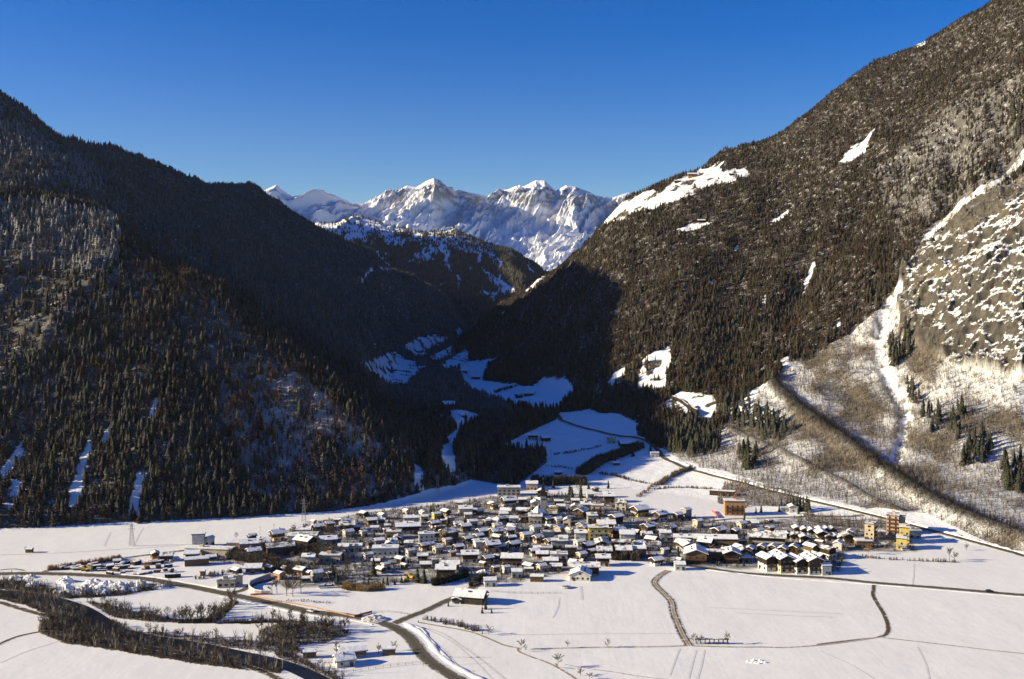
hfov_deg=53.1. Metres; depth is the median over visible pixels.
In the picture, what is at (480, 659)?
snow track
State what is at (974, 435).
spruce tree
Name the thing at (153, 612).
bare tree
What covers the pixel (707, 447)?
spruce tree
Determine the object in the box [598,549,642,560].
hedge
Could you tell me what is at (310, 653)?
shed
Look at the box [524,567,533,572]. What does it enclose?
garden shed
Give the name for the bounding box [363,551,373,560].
house
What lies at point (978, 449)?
spruce tree
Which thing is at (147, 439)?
spruce tree
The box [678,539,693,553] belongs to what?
chalet
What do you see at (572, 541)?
lane
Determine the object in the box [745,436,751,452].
spruce tree
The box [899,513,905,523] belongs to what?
apartment tower
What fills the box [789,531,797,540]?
chalet
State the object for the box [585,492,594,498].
house
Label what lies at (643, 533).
house
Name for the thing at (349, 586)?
hedge
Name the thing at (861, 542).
flat roofed building
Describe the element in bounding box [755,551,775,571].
apartment house
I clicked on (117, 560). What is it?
barn
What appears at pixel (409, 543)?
house
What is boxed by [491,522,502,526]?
house
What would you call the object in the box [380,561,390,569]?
house
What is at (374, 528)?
house
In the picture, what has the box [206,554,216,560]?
barn
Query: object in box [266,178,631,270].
mountain
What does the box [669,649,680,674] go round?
snow track
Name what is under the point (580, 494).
spruce tree
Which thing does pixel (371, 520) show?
chalet
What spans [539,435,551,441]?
barn
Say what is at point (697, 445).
spruce tree
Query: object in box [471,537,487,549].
house
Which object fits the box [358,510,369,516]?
barn
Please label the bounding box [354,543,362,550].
house
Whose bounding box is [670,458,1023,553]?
snow bank
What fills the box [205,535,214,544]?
house
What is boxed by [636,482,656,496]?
hedge
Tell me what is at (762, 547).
chalet
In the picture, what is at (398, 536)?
garden shed
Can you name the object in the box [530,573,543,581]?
shed
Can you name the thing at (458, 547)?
chalet
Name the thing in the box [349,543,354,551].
house
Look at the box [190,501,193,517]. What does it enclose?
spruce tree
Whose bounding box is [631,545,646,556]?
row house
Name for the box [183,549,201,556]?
barn
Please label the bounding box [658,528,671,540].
house
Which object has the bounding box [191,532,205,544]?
apartment block
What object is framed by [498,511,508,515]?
house
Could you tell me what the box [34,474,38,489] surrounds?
spruce tree
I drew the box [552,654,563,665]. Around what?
bare bush
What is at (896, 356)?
spruce tree
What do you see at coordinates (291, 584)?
bare tree
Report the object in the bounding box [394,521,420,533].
chalet
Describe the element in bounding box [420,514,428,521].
house
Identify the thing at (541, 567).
house
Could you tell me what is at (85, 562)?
hedge
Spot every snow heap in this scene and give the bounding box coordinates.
[24,574,36,578]
[53,581,74,594]
[56,575,74,583]
[73,584,92,594]
[83,578,103,586]
[92,585,112,594]
[94,580,114,587]
[112,581,129,588]
[115,586,129,592]
[129,586,139,591]
[134,579,147,586]
[155,584,169,589]
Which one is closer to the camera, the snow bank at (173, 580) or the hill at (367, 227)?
the snow bank at (173, 580)
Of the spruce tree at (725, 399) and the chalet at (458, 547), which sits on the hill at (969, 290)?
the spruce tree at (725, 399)
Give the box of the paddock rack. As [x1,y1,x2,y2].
[695,638,728,643]
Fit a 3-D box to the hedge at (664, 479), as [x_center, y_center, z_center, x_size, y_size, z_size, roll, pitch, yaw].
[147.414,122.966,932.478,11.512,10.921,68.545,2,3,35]
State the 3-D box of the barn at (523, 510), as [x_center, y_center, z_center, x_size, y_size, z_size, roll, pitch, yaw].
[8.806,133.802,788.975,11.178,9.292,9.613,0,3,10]
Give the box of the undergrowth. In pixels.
[0,578,350,678]
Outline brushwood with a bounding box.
[0,153,1023,677]
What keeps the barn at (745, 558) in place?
on the ground
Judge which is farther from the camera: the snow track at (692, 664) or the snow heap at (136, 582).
the snow heap at (136, 582)
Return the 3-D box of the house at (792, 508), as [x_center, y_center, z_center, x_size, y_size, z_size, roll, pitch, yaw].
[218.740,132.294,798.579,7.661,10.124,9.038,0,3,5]
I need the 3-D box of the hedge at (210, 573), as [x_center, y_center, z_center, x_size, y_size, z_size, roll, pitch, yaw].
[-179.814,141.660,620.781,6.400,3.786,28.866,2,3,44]
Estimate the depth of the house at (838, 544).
681.78 m
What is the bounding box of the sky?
[0,0,990,203]
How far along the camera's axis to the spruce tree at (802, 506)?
796.01 m
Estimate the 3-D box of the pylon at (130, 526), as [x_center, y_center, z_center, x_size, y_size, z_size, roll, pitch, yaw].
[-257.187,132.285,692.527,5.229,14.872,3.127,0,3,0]
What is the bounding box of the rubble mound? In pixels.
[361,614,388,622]
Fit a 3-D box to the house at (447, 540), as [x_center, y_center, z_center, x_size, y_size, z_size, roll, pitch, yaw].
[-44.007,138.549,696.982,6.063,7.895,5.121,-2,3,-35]
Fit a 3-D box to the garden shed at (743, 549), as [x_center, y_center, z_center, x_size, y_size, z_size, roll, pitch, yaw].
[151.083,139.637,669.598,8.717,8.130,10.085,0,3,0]
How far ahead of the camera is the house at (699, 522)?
746.90 m
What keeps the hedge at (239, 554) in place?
on the ground
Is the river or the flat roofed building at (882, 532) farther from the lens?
the flat roofed building at (882, 532)
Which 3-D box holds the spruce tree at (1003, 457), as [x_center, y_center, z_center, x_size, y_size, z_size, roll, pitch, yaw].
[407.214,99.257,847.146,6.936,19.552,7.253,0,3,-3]
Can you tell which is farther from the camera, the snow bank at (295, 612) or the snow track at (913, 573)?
the snow track at (913, 573)
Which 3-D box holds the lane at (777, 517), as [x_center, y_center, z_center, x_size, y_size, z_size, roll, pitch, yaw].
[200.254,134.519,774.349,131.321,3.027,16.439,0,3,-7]
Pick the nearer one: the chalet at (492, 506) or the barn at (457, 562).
the barn at (457, 562)
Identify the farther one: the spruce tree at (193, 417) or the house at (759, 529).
the spruce tree at (193, 417)
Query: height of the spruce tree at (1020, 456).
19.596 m
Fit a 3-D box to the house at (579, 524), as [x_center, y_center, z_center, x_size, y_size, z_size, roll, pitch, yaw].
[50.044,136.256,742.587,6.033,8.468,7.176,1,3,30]
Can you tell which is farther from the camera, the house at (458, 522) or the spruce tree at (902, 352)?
the spruce tree at (902, 352)
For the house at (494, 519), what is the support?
on the ground
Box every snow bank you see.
[100,573,232,591]
[219,596,371,624]
[403,622,457,664]
[404,623,484,678]
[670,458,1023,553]
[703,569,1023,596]
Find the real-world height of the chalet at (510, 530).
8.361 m
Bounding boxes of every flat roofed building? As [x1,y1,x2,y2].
[86,563,93,570]
[184,544,235,556]
[216,575,235,587]
[226,540,239,548]
[233,573,243,585]
[286,531,318,540]
[318,550,343,562]
[371,544,398,555]
[386,528,401,538]
[418,530,434,542]
[497,484,520,495]
[537,543,552,554]
[540,530,554,538]
[565,545,577,557]
[650,451,658,457]
[780,506,787,511]
[853,537,873,547]
[879,530,886,535]
[909,527,921,538]
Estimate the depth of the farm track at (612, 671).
461.99 m
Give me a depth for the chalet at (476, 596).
562.54 m
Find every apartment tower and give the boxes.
[864,520,877,540]
[886,511,900,534]
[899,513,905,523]
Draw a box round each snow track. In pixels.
[0,641,58,662]
[421,627,505,678]
[422,627,492,678]
[431,638,466,677]
[432,655,490,657]
[519,633,677,634]
[552,597,559,617]
[580,586,583,599]
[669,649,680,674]
[688,650,696,678]
[697,650,704,678]
[709,607,841,613]
[737,612,824,616]
[820,651,874,678]
[912,564,914,583]
[917,647,929,678]
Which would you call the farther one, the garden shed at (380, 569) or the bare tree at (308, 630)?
the garden shed at (380, 569)
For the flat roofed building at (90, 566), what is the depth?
629.05 m
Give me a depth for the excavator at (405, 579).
606.88 m
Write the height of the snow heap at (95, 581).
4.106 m
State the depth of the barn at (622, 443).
1055.84 m
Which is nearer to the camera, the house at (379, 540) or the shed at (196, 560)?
the shed at (196, 560)
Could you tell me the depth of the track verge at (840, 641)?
501.93 m
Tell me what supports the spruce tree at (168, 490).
on the hill at (400, 364)
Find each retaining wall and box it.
[248,573,270,594]
[672,395,687,407]
[688,402,698,414]
[709,489,735,496]
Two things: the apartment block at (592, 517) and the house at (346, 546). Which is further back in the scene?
the apartment block at (592, 517)
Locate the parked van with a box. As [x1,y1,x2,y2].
[318,584,326,587]
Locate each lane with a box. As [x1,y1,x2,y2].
[0,601,284,678]
[42,550,183,571]
[232,575,287,592]
[301,540,418,553]
[439,513,483,531]
[484,512,863,550]
[505,539,672,563]
[706,514,861,522]
[861,538,896,550]
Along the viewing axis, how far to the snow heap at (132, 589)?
587.73 m
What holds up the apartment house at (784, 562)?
on the ground
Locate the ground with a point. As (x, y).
(622, 596)
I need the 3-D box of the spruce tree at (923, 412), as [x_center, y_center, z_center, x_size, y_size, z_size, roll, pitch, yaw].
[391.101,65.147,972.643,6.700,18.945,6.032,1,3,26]
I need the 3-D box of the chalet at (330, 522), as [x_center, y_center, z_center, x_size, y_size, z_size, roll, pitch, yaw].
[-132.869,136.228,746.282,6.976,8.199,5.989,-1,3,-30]
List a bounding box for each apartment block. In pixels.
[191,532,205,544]
[550,537,568,550]
[550,550,567,563]
[586,512,597,523]
[587,523,609,540]
[590,502,603,516]
[723,497,745,515]
[896,533,906,549]
[899,523,909,543]
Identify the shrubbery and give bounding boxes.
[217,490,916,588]
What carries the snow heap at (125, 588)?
on the ground
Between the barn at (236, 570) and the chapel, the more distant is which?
the chapel
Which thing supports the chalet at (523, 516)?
on the ground
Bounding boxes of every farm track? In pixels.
[0,628,60,644]
[7,545,183,554]
[419,622,518,648]
[516,648,577,678]
[564,664,660,678]
[653,570,690,644]
[691,637,878,647]
[879,637,1023,653]
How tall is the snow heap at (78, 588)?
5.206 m
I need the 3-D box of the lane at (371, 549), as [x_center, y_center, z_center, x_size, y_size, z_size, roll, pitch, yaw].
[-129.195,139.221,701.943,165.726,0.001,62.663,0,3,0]
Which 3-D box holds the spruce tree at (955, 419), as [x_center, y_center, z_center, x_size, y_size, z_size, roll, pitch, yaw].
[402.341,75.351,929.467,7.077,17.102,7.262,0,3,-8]
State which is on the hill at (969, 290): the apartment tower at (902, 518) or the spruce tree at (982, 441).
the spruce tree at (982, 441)
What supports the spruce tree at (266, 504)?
on the hill at (400, 364)
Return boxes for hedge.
[47,554,122,570]
[194,567,231,579]
[225,547,311,573]
[253,539,345,559]
[341,581,386,591]
[422,615,478,630]
[430,568,469,585]
[468,571,487,586]
[494,384,516,392]
[530,474,588,485]
[554,445,600,454]
[574,440,644,474]
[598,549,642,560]
[599,471,628,479]
[628,478,656,485]
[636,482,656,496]
[654,485,711,489]
[657,464,693,484]
[858,554,955,562]
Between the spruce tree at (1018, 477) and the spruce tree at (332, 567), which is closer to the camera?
the spruce tree at (332, 567)
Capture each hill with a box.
[0,94,526,530]
[315,216,543,326]
[457,0,1023,551]
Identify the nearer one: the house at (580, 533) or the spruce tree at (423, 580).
the spruce tree at (423, 580)
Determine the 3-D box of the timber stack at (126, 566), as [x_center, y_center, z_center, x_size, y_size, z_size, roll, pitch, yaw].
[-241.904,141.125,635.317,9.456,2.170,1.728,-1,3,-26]
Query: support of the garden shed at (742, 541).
on the ground
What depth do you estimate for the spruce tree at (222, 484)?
797.79 m
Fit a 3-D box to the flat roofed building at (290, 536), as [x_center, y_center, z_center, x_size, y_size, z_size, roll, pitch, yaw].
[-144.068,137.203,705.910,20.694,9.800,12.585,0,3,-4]
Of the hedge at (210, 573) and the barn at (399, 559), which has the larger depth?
the barn at (399, 559)
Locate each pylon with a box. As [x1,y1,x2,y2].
[129,524,134,544]
[300,499,306,521]
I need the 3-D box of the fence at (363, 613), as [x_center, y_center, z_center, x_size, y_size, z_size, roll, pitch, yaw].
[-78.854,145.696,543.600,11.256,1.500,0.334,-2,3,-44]
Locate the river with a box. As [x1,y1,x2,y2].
[0,590,328,678]
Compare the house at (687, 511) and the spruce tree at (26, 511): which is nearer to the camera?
the spruce tree at (26, 511)
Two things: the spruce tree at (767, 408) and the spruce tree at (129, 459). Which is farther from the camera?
the spruce tree at (767, 408)
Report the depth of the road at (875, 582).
606.73 m
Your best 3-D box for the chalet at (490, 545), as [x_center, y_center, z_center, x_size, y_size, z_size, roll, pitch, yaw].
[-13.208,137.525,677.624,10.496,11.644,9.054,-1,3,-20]
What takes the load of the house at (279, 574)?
on the ground
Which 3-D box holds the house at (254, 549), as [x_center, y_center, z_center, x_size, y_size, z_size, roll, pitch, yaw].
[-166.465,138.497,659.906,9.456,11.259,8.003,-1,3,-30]
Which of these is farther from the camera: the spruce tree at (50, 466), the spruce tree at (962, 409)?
the spruce tree at (962, 409)
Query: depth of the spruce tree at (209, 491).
790.49 m
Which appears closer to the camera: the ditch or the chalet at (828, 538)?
the ditch
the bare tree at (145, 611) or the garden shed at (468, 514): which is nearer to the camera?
the bare tree at (145, 611)
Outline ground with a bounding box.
[0,487,1023,678]
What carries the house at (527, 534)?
on the ground
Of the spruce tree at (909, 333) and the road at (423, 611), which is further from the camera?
the spruce tree at (909, 333)
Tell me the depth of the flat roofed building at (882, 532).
720.62 m
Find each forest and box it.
[0,91,525,527]
[28,98,1023,521]
[152,158,476,375]
[319,214,551,326]
[453,0,1023,380]
[493,29,1023,473]
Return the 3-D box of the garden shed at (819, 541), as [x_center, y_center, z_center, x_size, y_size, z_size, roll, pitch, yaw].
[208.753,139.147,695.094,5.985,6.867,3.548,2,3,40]
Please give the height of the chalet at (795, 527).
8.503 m
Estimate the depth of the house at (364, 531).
718.54 m
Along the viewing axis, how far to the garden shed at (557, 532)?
724.65 m
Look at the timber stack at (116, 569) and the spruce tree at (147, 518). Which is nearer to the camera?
the timber stack at (116, 569)
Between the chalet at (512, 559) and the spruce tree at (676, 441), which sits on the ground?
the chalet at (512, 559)
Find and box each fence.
[251,594,354,616]
[252,593,270,594]
[346,661,417,671]
[355,611,371,616]
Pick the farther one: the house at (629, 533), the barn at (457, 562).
the house at (629, 533)
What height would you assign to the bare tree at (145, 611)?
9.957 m
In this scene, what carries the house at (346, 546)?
on the ground
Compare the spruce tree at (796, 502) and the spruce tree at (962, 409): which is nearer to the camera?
the spruce tree at (796, 502)
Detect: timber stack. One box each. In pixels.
[87,564,101,568]
[106,564,114,568]
[112,567,119,571]
[114,564,129,568]
[133,560,140,565]
[137,570,151,574]
[144,561,152,564]
[164,572,180,577]
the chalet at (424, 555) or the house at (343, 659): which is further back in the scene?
the chalet at (424, 555)
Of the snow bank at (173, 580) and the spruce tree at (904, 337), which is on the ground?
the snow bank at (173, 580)
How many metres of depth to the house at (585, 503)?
802.60 m
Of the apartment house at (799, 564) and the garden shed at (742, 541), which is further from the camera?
the garden shed at (742, 541)
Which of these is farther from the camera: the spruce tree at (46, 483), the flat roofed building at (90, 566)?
the spruce tree at (46, 483)
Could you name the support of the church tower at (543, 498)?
on the ground
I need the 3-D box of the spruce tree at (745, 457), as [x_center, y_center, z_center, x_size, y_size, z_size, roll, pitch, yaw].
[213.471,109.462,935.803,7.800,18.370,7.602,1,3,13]
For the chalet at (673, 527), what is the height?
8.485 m
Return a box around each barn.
[112,558,121,564]
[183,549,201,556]
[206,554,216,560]
[230,566,242,573]
[243,563,263,573]
[337,645,367,656]
[354,524,361,530]
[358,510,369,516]
[377,518,385,523]
[394,555,406,562]
[419,561,431,568]
[439,560,460,570]
[451,597,461,603]
[458,413,468,417]
[471,375,480,379]
[514,393,523,397]
[515,507,530,514]
[518,497,527,502]
[521,561,535,569]
[523,391,534,396]
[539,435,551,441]
[549,563,562,570]
[553,470,562,474]
[567,561,600,575]
[591,486,599,491]
[608,513,624,524]
[612,461,619,465]
[617,440,634,446]
[697,219,704,223]
[710,525,728,533]
[729,527,740,534]
[740,555,751,561]
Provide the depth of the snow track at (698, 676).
470.10 m
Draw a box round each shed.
[25,548,33,552]
[184,555,208,566]
[199,569,205,575]
[264,564,273,571]
[301,575,310,582]
[302,649,316,658]
[310,519,316,524]
[370,558,380,564]
[375,565,387,573]
[382,646,395,655]
[384,523,390,528]
[384,538,396,543]
[392,533,402,540]
[400,562,408,568]
[445,515,455,522]
[448,550,456,556]
[464,512,472,518]
[475,509,483,514]
[478,560,486,566]
[491,565,499,571]
[493,553,499,559]
[501,564,510,572]
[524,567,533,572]
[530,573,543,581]
[554,499,563,503]
[554,530,560,534]
[564,527,574,533]
[571,498,579,503]
[640,542,649,550]
[649,517,657,521]
[660,547,669,553]
[736,545,750,554]
[738,539,745,544]
[750,520,759,527]
[814,539,824,544]
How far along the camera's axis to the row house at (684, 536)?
694.58 m
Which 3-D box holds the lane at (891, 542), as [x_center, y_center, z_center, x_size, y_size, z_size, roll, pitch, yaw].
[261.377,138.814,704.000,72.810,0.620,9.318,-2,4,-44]
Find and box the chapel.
[533,504,547,516]
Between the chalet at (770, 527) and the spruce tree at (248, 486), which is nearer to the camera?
the chalet at (770, 527)
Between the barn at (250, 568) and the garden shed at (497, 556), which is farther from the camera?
the garden shed at (497, 556)
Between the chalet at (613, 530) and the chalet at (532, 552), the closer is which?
the chalet at (532, 552)
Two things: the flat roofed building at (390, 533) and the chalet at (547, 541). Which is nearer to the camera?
the chalet at (547, 541)
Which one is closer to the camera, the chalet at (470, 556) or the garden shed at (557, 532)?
the chalet at (470, 556)
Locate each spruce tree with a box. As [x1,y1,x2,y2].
[23,502,27,520]
[28,487,33,505]
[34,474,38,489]
[37,504,42,521]
[40,479,48,498]
[44,474,49,491]
[47,429,51,442]
[48,450,54,467]
[48,457,52,474]
[67,414,73,433]
[72,423,75,438]
[77,495,82,512]
[80,412,84,426]
[82,466,87,483]
[110,393,116,410]
[110,492,114,508]
[117,466,123,484]
[121,391,125,407]
[121,476,126,493]
[125,406,130,423]
[126,447,130,463]
[144,503,150,522]
[145,433,151,449]
[149,464,155,481]
[150,422,155,436]
[163,419,167,434]
[165,483,170,501]
[173,489,178,506]
[182,446,190,464]
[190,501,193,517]
[192,402,196,420]
[192,413,195,427]
[194,476,199,493]
[204,476,207,495]
[207,484,212,501]
[215,431,219,446]
[216,495,221,515]
[219,477,225,495]
[231,498,239,517]
[245,479,251,495]
[263,493,267,511]
[330,561,335,575]
[368,557,376,577]
[414,567,419,582]
[419,567,427,583]
[569,487,573,500]
[578,485,583,497]
[667,437,671,451]
[671,435,675,452]
[674,435,678,451]
[685,432,689,449]
[689,439,695,457]
[695,436,701,452]
[700,433,703,448]
[703,436,709,453]
[722,392,728,409]
[724,405,729,422]
[731,404,735,420]
[737,440,745,458]
[742,381,747,397]
[743,450,746,467]
[744,450,751,469]
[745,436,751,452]
[752,440,759,456]
[752,443,757,462]
[763,401,769,419]
[770,416,777,434]
[775,415,779,433]
[795,496,798,511]
[801,497,804,510]
[803,496,807,511]
[806,498,811,512]
[888,339,891,357]
[894,348,898,364]
[899,342,904,358]
[902,328,906,345]
[906,326,910,342]
[920,399,926,417]
[935,405,942,424]
[949,404,954,421]
[952,413,957,430]
[957,395,962,415]
[959,401,964,418]
[959,443,966,466]
[965,429,972,451]
[965,443,972,464]
[971,425,977,443]
[976,437,980,455]
[977,421,984,436]
[979,428,985,446]
[979,445,984,462]
[980,435,984,448]
[985,433,992,454]
[989,431,993,449]
[1000,448,1005,468]
[1000,464,1005,479]
[1003,467,1012,490]
[1010,467,1014,483]
[1015,469,1022,489]
[1018,444,1022,464]
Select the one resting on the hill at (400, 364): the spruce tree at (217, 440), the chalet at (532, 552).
the spruce tree at (217, 440)
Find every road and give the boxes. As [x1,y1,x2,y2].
[0,572,467,678]
[392,559,501,624]
[461,373,1023,556]
[671,563,1023,595]
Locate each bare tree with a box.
[140,606,148,621]
[149,605,157,622]
[174,606,182,622]
[181,604,191,622]
[280,620,286,638]
[282,576,291,595]
[288,579,298,596]
[293,618,300,633]
[306,622,311,637]
[323,616,327,631]
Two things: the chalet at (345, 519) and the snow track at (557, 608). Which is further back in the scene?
the chalet at (345, 519)
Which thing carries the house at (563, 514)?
on the ground
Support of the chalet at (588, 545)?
on the ground
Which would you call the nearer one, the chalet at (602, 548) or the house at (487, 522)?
the chalet at (602, 548)
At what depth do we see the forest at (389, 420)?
950.36 m
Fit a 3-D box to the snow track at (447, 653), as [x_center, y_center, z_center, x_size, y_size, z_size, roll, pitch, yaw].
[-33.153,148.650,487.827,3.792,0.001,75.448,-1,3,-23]
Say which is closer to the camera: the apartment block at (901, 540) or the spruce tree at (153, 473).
the apartment block at (901, 540)
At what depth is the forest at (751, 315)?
1307.48 m
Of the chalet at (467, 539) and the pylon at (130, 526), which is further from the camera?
the chalet at (467, 539)
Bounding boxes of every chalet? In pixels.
[149,549,159,558]
[159,551,174,561]
[246,533,257,538]
[268,527,286,541]
[292,533,318,544]
[292,565,309,575]
[312,523,324,531]
[324,520,335,527]
[338,520,355,532]
[339,517,350,520]
[364,540,374,547]
[366,517,377,524]
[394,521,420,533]
[417,542,430,550]
[417,552,428,561]
[427,519,440,527]
[435,562,456,576]
[438,526,460,539]
[440,508,451,515]
[442,400,455,408]
[452,587,488,604]
[453,543,464,551]
[459,522,471,531]
[460,548,479,562]
[462,535,473,543]
[472,532,484,538]
[475,527,489,535]
[480,554,494,563]
[483,538,501,552]
[488,526,505,535]
[490,502,498,509]
[490,533,503,541]
[495,542,505,551]
[500,495,517,506]
[500,551,523,566]
[501,515,508,522]
[504,527,515,534]
[506,534,516,541]
[506,539,521,549]
[519,513,528,521]
[527,433,538,439]
[528,547,539,556]
[531,534,544,542]
[535,550,548,559]
[536,488,548,496]
[542,515,553,523]
[542,557,558,566]
[543,537,555,544]
[573,505,588,517]
[580,541,595,550]
[586,547,596,556]
[594,537,609,545]
[595,552,611,566]
[596,518,615,531]
[596,544,612,552]
[602,491,615,502]
[609,524,626,537]
[614,543,632,554]
[629,504,650,516]
[630,528,640,536]
[632,540,645,544]
[639,521,657,533]
[644,535,658,541]
[648,556,664,565]
[651,509,669,521]
[664,523,677,532]
[671,511,684,520]
[674,537,692,549]
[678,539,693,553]
[684,543,708,564]
[686,172,697,178]
[696,536,715,548]
[722,545,741,563]
[746,545,755,554]
[747,530,786,545]
[756,543,766,551]
[765,525,775,531]
[767,542,778,550]
[777,544,788,552]
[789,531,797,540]
[789,543,799,552]
[791,524,800,531]
[798,532,809,542]
[800,525,807,533]
[807,526,814,535]
[813,527,828,539]
[821,525,830,532]
[824,533,833,541]
[828,525,837,533]
[830,532,837,540]
[839,530,854,543]
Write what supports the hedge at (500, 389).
on the hill at (969, 290)
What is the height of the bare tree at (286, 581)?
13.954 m
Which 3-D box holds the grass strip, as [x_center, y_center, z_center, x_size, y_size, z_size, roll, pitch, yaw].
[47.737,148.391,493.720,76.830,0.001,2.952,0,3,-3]
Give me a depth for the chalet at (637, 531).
718.01 m
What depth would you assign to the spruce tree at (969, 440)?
890.99 m
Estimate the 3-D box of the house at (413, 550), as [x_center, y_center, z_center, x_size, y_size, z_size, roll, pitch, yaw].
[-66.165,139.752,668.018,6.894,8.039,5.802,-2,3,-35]
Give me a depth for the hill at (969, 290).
1143.87 m
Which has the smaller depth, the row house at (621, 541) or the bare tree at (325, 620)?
the bare tree at (325, 620)
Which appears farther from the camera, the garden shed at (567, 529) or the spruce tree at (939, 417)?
the spruce tree at (939, 417)
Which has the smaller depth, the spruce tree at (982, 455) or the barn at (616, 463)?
the spruce tree at (982, 455)
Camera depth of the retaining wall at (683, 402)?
1142.08 m
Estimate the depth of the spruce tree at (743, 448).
960.91 m
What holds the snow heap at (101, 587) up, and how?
on the ground
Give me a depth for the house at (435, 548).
673.40 m
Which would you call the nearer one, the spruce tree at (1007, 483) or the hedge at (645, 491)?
the spruce tree at (1007, 483)
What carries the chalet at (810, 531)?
on the ground
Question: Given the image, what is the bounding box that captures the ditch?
[870,585,890,636]
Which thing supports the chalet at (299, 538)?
on the ground
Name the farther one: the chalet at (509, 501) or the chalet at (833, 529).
the chalet at (509, 501)
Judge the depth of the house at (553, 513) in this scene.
777.65 m
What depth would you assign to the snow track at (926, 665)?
472.01 m
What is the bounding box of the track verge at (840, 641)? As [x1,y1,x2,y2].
[817,637,870,644]
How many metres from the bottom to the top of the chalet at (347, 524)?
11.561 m
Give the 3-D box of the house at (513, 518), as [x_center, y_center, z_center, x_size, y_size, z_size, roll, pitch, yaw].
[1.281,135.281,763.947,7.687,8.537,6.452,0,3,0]
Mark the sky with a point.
(355, 101)
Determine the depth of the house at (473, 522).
751.13 m
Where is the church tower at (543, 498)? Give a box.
[540,478,545,510]
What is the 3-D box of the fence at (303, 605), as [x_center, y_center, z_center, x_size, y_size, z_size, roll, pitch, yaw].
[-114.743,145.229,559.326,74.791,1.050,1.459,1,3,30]
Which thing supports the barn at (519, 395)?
on the hill at (969, 290)
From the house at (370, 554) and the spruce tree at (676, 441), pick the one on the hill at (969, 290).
the spruce tree at (676, 441)
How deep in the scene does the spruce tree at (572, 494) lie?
844.34 m
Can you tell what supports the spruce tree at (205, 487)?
on the hill at (400, 364)
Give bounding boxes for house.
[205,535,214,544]
[239,536,270,548]
[245,546,262,554]
[265,540,295,555]
[273,570,285,579]
[295,524,312,531]
[301,552,316,565]
[310,568,323,581]
[319,533,337,546]
[332,651,356,667]
[337,543,349,551]
[342,528,354,537]
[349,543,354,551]
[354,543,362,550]
[359,529,367,536]
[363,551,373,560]
[370,525,378,532]
[373,537,384,544]
[377,512,386,518]
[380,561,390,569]
[402,508,410,513]
[403,513,419,521]
[404,540,414,547]
[404,547,416,556]
[418,509,428,514]
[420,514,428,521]
[429,541,434,549]
[431,511,440,518]
[431,556,441,565]
[432,544,443,553]
[442,537,452,544]
[453,520,463,528]
[454,500,463,506]
[458,504,472,515]
[466,518,477,526]
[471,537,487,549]
[483,518,491,525]
[483,576,496,586]
[490,517,500,523]
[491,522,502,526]
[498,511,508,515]
[499,506,512,514]
[506,523,518,531]
[509,515,518,522]
[511,568,522,577]
[519,531,532,539]
[525,479,537,489]
[528,511,542,523]
[529,524,541,532]
[530,498,539,509]
[536,562,547,571]
[544,524,552,529]
[548,511,556,516]
[549,505,558,511]
[553,516,562,523]
[554,524,564,531]
[556,504,565,510]
[557,512,566,519]
[562,516,571,525]
[570,503,578,511]
[572,538,585,546]
[574,528,586,538]
[575,521,586,528]
[575,550,587,558]
[580,500,590,511]
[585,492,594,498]
[606,435,615,443]
[611,539,631,548]
[614,498,627,510]
[618,528,635,541]
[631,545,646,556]
[640,531,652,538]
[649,541,661,549]
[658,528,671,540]
[672,532,696,543]
[673,561,685,570]
[681,507,692,518]
[692,518,703,527]
[692,532,737,546]
[706,549,724,561]
[732,543,745,546]
[735,520,747,528]
[752,527,764,530]
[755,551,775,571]
[769,548,795,573]
[787,503,797,512]
[788,552,807,573]
[800,551,825,574]
[802,541,818,551]
[811,550,826,561]
[817,544,837,558]
[821,562,831,575]
[832,539,843,550]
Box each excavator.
[403,574,415,581]
[404,572,414,578]
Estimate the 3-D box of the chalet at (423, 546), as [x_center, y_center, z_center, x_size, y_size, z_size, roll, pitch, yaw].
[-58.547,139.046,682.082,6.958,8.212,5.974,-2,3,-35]
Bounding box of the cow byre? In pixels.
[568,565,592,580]
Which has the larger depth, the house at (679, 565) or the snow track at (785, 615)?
the house at (679, 565)
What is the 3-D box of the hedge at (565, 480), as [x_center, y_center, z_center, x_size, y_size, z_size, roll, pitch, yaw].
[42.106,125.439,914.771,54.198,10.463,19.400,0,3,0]
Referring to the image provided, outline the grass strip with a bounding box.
[531,645,688,649]
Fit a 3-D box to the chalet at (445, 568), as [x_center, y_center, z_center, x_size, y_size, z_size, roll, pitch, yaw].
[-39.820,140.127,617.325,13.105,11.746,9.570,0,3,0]
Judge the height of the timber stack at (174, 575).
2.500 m
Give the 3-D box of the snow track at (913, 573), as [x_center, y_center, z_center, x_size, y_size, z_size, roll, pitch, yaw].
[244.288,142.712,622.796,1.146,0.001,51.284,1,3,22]
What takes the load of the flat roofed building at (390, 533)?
on the ground
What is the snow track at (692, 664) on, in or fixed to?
on the ground

